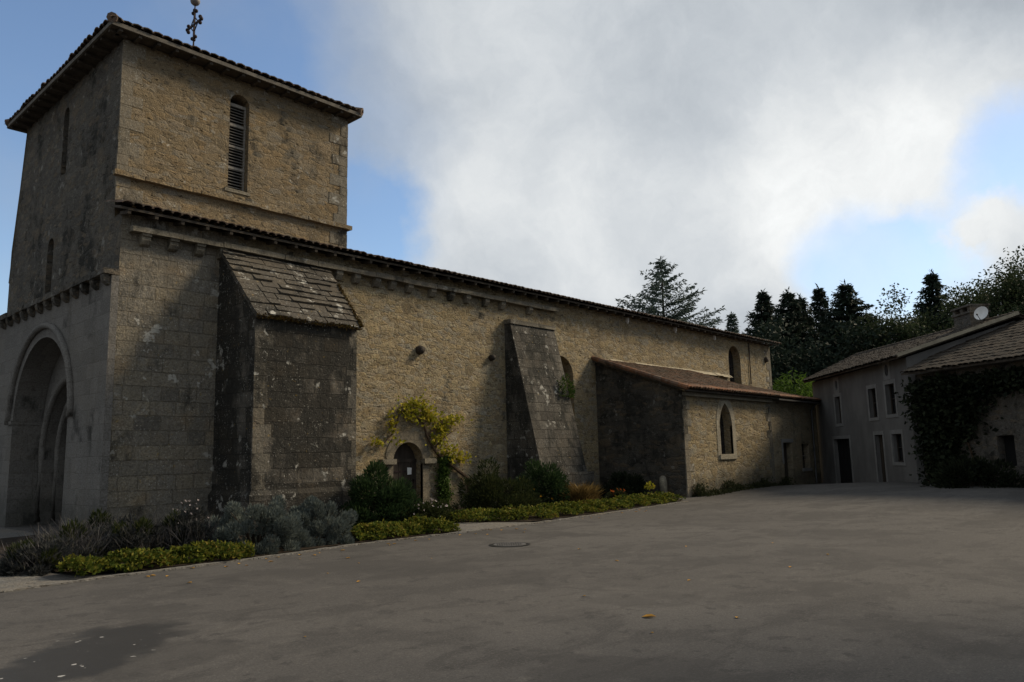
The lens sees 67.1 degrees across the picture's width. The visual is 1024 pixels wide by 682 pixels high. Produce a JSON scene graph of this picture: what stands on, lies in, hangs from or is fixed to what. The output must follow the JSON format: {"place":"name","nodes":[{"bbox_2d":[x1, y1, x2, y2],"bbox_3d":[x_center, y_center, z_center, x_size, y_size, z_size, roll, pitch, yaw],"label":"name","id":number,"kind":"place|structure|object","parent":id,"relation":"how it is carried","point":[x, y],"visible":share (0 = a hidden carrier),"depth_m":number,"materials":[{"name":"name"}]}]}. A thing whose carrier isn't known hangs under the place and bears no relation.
{"place":"outdoors","nodes":[
{"label":"outdoors","id":0,"kind":"place"},
{"bbox_2d":[0,528,71,589],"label":"path","id":1,"kind":"structure","parent":0,"point":[17,581],"depth_m":11.15,"materials":[{"name":"grey concrete"}]},
{"bbox_2d":[454,522,530,530],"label":"path","id":2,"kind":"structure","parent":0,"point":[464,526],"depth_m":18.30,"materials":[{"name":"grey concrete"}]},
{"bbox_2d":[0,482,1023,681],"bbox_3d":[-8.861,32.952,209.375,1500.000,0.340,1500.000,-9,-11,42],"label":"ground","id":3,"kind":"structure","parent":0,"point":[907,582],"depth_m":8.44,"materials":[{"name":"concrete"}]},
{"bbox_2d":[0,520,458,573],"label":"soil","id":4,"kind":"structure","parent":3,"relation":"on","point":[6,542],"depth_m":14.31,"materials":[{"name":"brown soil"}]},
{"bbox_2d":[0,537,78,576],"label":"lavender plant","id":5,"kind":"object","parent":4,"relation":"on","point":[20,556],"visible":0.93,"depth_m":11.74,"materials":[{"name":"green plant"}]},
{"bbox_2d":[14,518,126,570],"bbox_3d":[-7.300,3.316,12.841,1.815,0.910,1.850,-9,-11,42],"label":"lavender plant","id":6,"kind":"object","parent":4,"relation":"on","point":[78,534],"visible":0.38,"depth_m":12.76,"materials":[{"name":"green plant"}]},
{"bbox_2d":[21,508,140,546],"bbox_3d":[-7.987,3.552,14.608,2.010,0.988,2.280,-9,-11,42],"label":"lavender plant","id":7,"kind":"object","parent":4,"relation":"on","point":[99,521],"visible":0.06,"depth_m":14.66,"materials":[{"name":"green plant"}]},
{"bbox_2d":[90,504,178,551],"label":"lavender plant","id":8,"kind":"object","parent":4,"relation":"on","point":[140,531],"visible":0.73,"depth_m":13.15,"materials":[{"name":"green plant"}]},
{"bbox_2d":[55,539,255,576],"bbox_3d":[-5.542,3.398,12.304,1.204,0.362,2.944,-9,-11,42],"label":"ground cover","id":9,"kind":"object","parent":4,"relation":"on","point":[138,556],"visible":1,"depth_m":11.97,"materials":[{"name":"green plant"}]},
{"bbox_2d":[150,499,229,555],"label":"lavender plant","id":10,"kind":"object","parent":4,"relation":"on","point":[187,528],"visible":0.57,"depth_m":13.52,"materials":[{"name":"green plant"}]},
{"bbox_2d":[204,493,315,557],"bbox_3d":[-4.634,3.346,14.099,1.767,1.105,2.015,-9,-11,42],"label":"grey shrub","id":11,"kind":"object","parent":4,"relation":"on","point":[272,519],"visible":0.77,"depth_m":13.75,"materials":[{"name":"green plant"}]},
{"bbox_2d":[288,494,358,545],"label":"grey shrub","id":12,"kind":"object","parent":4,"relation":"on","point":[318,518],"visible":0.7,"depth_m":14.80,"materials":[{"name":"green plant"}]},
{"bbox_2d":[337,457,422,526],"bbox_3d":[-3.417,3.844,19.502,2.314,1.804,2.599,-9,-11,42],"label":"bush","id":13,"kind":"object","parent":4,"relation":"on","point":[388,502],"visible":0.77,"depth_m":19.06,"materials":[{"name":"green plant"}]},
{"bbox_2d":[349,514,460,540],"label":"ground cover","id":14,"kind":"object","parent":4,"relation":"on","point":[410,526],"visible":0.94,"depth_m":15.92,"materials":[{"name":"green plant"}]},
{"bbox_2d":[397,498,459,522],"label":"rose bush","id":15,"kind":"object","parent":4,"relation":"on","point":[429,510],"visible":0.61,"depth_m":19.02,"materials":[{"name":"green plant"}]},
{"bbox_2d":[0,501,688,592],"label":"kerb","id":16,"kind":"structure","parent":3,"relation":"on","point":[143,572],"depth_m":13.19,"materials":[{"name":"concrete"}]},
{"bbox_2d":[0,0,780,533],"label":"church","id":17,"kind":"structure","parent":3,"relation":"on","point":[208,310],"depth_m":21.12,"materials":[{"name":"beige stone"}]},
{"bbox_2d":[228,100,245,190],"bbox_3d":[-7.619,-5.365,21.109,0.264,2.800,0.700,-9,-11,42],"label":"louvre window","id":18,"kind":"structure","parent":17,"relation":"in","point":[235,128],"depth_m":21.17,"materials":[{"name":"grey wood"}]},
{"bbox_2d":[393,443,416,501],"bbox_3d":[-3.358,4.117,23.464,0.160,2.250,1.200,-9,-11,42],"label":"side door","id":19,"kind":"structure","parent":17,"relation":"in","point":[405,457],"depth_m":23.66,"materials":[{"name":"brown wood"}]},
{"bbox_2d":[407,467,411,474],"bbox_3d":[-3.147,3.989,23.689,0.010,0.220,0.170,-9,-11,42],"label":"paper notice","id":20,"kind":"object","parent":19,"relation":"attached to","point":[409,470],"visible":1,"depth_m":23.68,"materials":[{"name":"white paper"}]},
{"bbox_2d":[363,389,475,506],"bbox_3d":[-2.673,3.314,23.534,0.586,3.734,4.372,-9,-11,42],"label":"climbing vine","id":21,"kind":"object","parent":17,"relation":"attached to","point":[426,413],"visible":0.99,"depth_m":23.97,"materials":[{"name":"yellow plant"}]},
{"bbox_2d":[433,455,454,507],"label":"ivy column","id":22,"kind":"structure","parent":17,"relation":"attached to","point":[443,480],"depth_m":24.11,"materials":[{"name":"green plant"}]},
{"bbox_2d":[557,373,575,398],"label":"wall plant","id":23,"kind":"object","parent":17,"relation":"attached to","point":[562,387],"depth_m":27.89,"materials":[{"name":"green plant"}]},
{"bbox_2d":[716,394,736,459],"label":"lancet window","id":24,"kind":"structure","parent":17,"relation":"in","point":[720,427],"depth_m":30.72,"materials":[{"name":"beige glass"}]},
{"bbox_2d":[728,349,734,381],"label":"nave window","id":25,"kind":"structure","parent":17,"relation":"in","point":[731,368],"depth_m":40.48,"materials":[{"name":"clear glass"}]},
{"bbox_2d":[489,542,529,546],"bbox_3d":[-0.042,3.732,14.130,0.760,0.039,0.760,-9,-11,42],"label":"manhole cover","id":26,"kind":"object","parent":3,"relation":"on","point":[508,544],"visible":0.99,"depth_m":14.05,"materials":[{"name":"metal"}]},
{"bbox_2d":[447,497,682,521],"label":"soil","id":27,"kind":"structure","parent":3,"relation":"on","point":[536,518],"depth_m":20.31,"materials":[{"name":"brown soil"}]},
{"bbox_2d":[449,457,542,509],"bbox_3d":[-0.356,4.202,22.381,2.422,1.756,3.140,-9,-11,42],"label":"bush","id":28,"kind":"object","parent":27,"relation":"on","point":[485,490],"visible":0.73,"depth_m":21.88,"materials":[{"name":"green plant"}]},
{"bbox_2d":[496,458,577,503],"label":"flowering shrub","id":29,"kind":"object","parent":27,"relation":"on","point":[553,480],"visible":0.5,"depth_m":23.64,"materials":[{"name":"green plant"}]},
{"bbox_2d":[449,491,685,521],"bbox_3d":[2.027,4.656,22.065,2.351,0.422,9.634,-9,-11,42],"label":"ground cover","id":30,"kind":"object","parent":27,"relation":"on","point":[556,508],"visible":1,"depth_m":20.23,"materials":[{"name":"green plant"}]},
{"bbox_2d":[559,481,604,501],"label":"dry fern","id":31,"kind":"object","parent":27,"relation":"on","point":[582,492],"visible":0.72,"depth_m":23.68,"materials":[{"name":"brown plant"}]},
{"bbox_2d":[604,488,628,498],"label":"orange flower clump","id":32,"kind":"object","parent":27,"relation":"on","point":[613,493],"visible":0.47,"depth_m":26.26,"materials":[{"name":"brown plant"}]},
{"bbox_2d":[599,470,648,498],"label":"dark shrub","id":33,"kind":"object","parent":27,"relation":"on","point":[624,481],"visible":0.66,"depth_m":27.66,"materials":[{"name":"green plant"}]},
{"bbox_2d":[644,481,654,490],"bbox_3d":[4.679,5.108,26.365,0.449,0.679,0.410,4,-10,-33],"label":"sapling","id":34,"kind":"object","parent":27,"relation":"on","point":[648,485],"visible":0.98,"depth_m":26.35,"materials":[{"name":"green plant"}]},
{"bbox_2d":[642,614,654,616],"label":"fallen leaf","id":35,"kind":"object","parent":3,"relation":"on","point":[649,615],"visible":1,"depth_m":7.62,"materials":[{"name":"orange plant"}]},
{"bbox_2d":[659,476,667,492],"bbox_3d":[5.516,5.346,28.093,0.340,0.880,0.323,-9,-11,42],"label":"stone post","id":36,"kind":"object","parent":3,"relation":"on","point":[663,483],"visible":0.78,"depth_m":28.01,"materials":[{"name":"grey stone"}]},
{"bbox_2d":[615,255,725,329],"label":"fir tree","id":37,"kind":"object","parent":3,"relation":"on","point":[659,276],"visible":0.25,"depth_m":70.40,"materials":[{"name":"green plant"}]},
{"bbox_2d":[724,311,739,332],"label":"fir tree","id":38,"kind":"object","parent":3,"relation":"on","point":[732,318],"visible":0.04,"depth_m":75.88,"materials":[{"name":"green plant"}]},
{"bbox_2d":[691,475,796,496],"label":"weeds","id":39,"kind":"object","parent":3,"relation":"on","point":[724,489],"visible":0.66,"depth_m":29.63,"materials":[{"name":"green plant"}]},
{"bbox_2d":[741,289,781,351],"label":"conifer tree","id":40,"kind":"object","parent":3,"relation":"on","point":[764,309],"visible":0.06,"depth_m":62.64,"materials":[{"name":"green plant"}]},
{"bbox_2d":[737,383,821,484],"bbox_3d":[11.666,4.321,36.737,4.766,5.380,5.350,-9,-11,42],"label":"annex","id":41,"kind":"object","parent":3,"relation":"on","point":[795,436],"visible":0.38,"depth_m":35.33,"materials":[{"name":"brown stone"}]},
{"bbox_2d":[783,443,788,481],"bbox_3d":[12.146,5.591,34.617,0.040,2.020,0.946,-9,-11,42],"label":"door","id":42,"kind":"structure","parent":41,"relation":"in","point":[784,444],"depth_m":34.86,"materials":[{"name":"brown wood"}]},
{"bbox_2d":[801,444,812,470],"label":"window","id":43,"kind":"structure","parent":41,"relation":"in","point":[804,469],"depth_m":36.29,"materials":[{"name":"grey glass"}]},
{"bbox_2d":[772,370,812,396],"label":"bamboo clump","id":44,"kind":"object","parent":3,"relation":"on","point":[805,389],"visible":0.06,"depth_m":46.96,"materials":[{"name":"green plant"}]},
{"bbox_2d":[766,286,833,378],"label":"conifer tree","id":45,"kind":"object","parent":3,"relation":"on","point":[787,303],"visible":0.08,"depth_m":60.29,"materials":[{"name":"green plant"}]},
{"bbox_2d":[791,293,820,354],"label":"conifer tree","id":46,"kind":"object","parent":3,"relation":"on","point":[809,318],"visible":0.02,"depth_m":61.39,"materials":[{"name":"green plant"}]},
{"bbox_2d":[809,283,831,340],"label":"conifer tree","id":47,"kind":"object","parent":3,"relation":"on","point":[819,302],"visible":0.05,"depth_m":64.87,"materials":[{"name":"green plant"}]},
{"bbox_2d":[802,279,883,370],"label":"conifer tree","id":48,"kind":"object","parent":3,"relation":"on","point":[846,304],"visible":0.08,"depth_m":58.34,"materials":[{"name":"green plant"}]},
{"bbox_2d":[743,311,1020,395],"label":"undergrowth","id":49,"kind":"object","parent":3,"relation":"on","point":[788,359],"visible":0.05,"depth_m":53.77,"materials":[{"name":"green plant"}]},
{"bbox_2d":[833,283,947,359],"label":"broadleaf tree","id":50,"kind":"object","parent":3,"relation":"on","point":[901,332],"visible":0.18,"depth_m":54.28,"materials":[{"name":"green plant"}]},
{"bbox_2d":[802,303,1023,482],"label":"house","id":51,"kind":"structure","parent":3,"relation":"on","point":[865,434],"depth_m":31.43,"materials":[{"name":"grey paint"}]},
{"bbox_2d":[833,393,843,426],"bbox_3d":[14.819,3.103,34.847,0.220,1.486,0.896,-2,-9,2],"label":"window","id":52,"kind":"structure","parent":51,"relation":"in","point":[838,395],"depth_m":35.07,"materials":[{"name":"grey glass"}]},
{"bbox_2d":[832,435,853,482],"bbox_3d":[14.879,5.369,34.448,0.240,2.284,2.070,-2,-9,2],"label":"door","id":53,"kind":"structure","parent":51,"relation":"in","point":[844,444],"depth_m":34.67,"materials":[{"name":"wood"}]},
{"bbox_2d":[866,384,879,420],"bbox_3d":[14.614,2.489,31.182,0.735,1.446,0.806,-9,-11,42],"label":"window","id":54,"kind":"structure","parent":51,"relation":"in","point":[874,391],"depth_m":31.44,"materials":[{"name":"grey glass"}]},
{"bbox_2d":[873,431,887,481],"bbox_3d":[14.721,4.755,30.592,0.240,2.364,0.973,-2,-9,2],"label":"door","id":55,"kind":"structure","parent":51,"relation":"in","point":[881,433],"depth_m":30.81,"materials":[{"name":"grey wood"}]},
{"bbox_2d":[883,379,898,417],"bbox_3d":[14.547,2.204,29.572,0.773,1.436,0.851,-9,-11,42],"label":"window","id":56,"kind":"structure","parent":51,"relation":"in","point":[894,405],"depth_m":29.84,"materials":[{"name":"grey glass"}]},
{"bbox_2d":[889,429,905,465],"bbox_3d":[14.581,4.013,29.093,0.801,1.336,0.884,-9,-11,42],"label":"window","id":57,"kind":"structure","parent":51,"relation":"in","point":[899,433],"depth_m":29.36,"materials":[{"name":"grey glass"}]},
{"bbox_2d":[974,306,987,320],"bbox_3d":[17.573,-1.017,28.996,0.442,0.557,0.810,-4,-9,18],"label":"satellite dish","id":58,"kind":"object","parent":51,"relation":"attached to","point":[981,312],"visible":1,"depth_m":28.95,"materials":[{"name":"white paint"}]},
{"bbox_2d":[907,269,955,327],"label":"conifer tree","id":59,"kind":"object","parent":3,"relation":"on","point":[932,291],"visible":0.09,"depth_m":58.79,"materials":[{"name":"green plant"}]},
{"bbox_2d":[900,319,1023,485],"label":"barn","id":60,"kind":"structure","parent":3,"relation":"on","point":[1006,439],"depth_m":24.78,"materials":[{"name":"grey tile"}]},
{"bbox_2d":[893,365,1023,484],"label":"wall creeper","id":61,"kind":"object","parent":60,"relation":"attached to","point":[942,407],"depth_m":25.70,"materials":[{"name":"green plant"}]},
{"bbox_2d":[1003,435,1016,465],"bbox_3d":[15.704,3.424,24.162,0.522,0.950,0.296,-9,-11,42],"label":"window","id":62,"kind":"structure","parent":60,"relation":"in","point":[1010,451],"depth_m":24.27,"materials":[{"name":"black glass"}]},
{"bbox_2d":[927,281,1001,327],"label":"broadleaf tree","id":63,"kind":"object","parent":3,"relation":"on","point":[959,298],"depth_m":62.00,"materials":[{"name":"green plant"}]},
{"bbox_2d":[918,453,1023,488],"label":"bush","id":64,"kind":"object","parent":3,"relation":"on","point":[952,474],"visible":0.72,"depth_m":23.75,"materials":[{"name":"green plant"}]},
{"bbox_2d":[935,244,1023,330],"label":"broadleaf tree","id":65,"kind":"object","parent":3,"relation":"on","point":[1013,286],"visible":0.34,"depth_m":53.43,"materials":[{"name":"green plant"}]},
{"bbox_2d":[966,271,1023,316],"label":"broadleaf tree","id":66,"kind":"object","parent":3,"relation":"on","point":[992,296],"visible":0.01,"depth_m":57.50,"materials":[{"name":"green plant"}]},
{"bbox_2d":[0,0,1023,338],"label":"sky","id":67,"kind":"structure","parent":0,"point":[561,147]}
]}

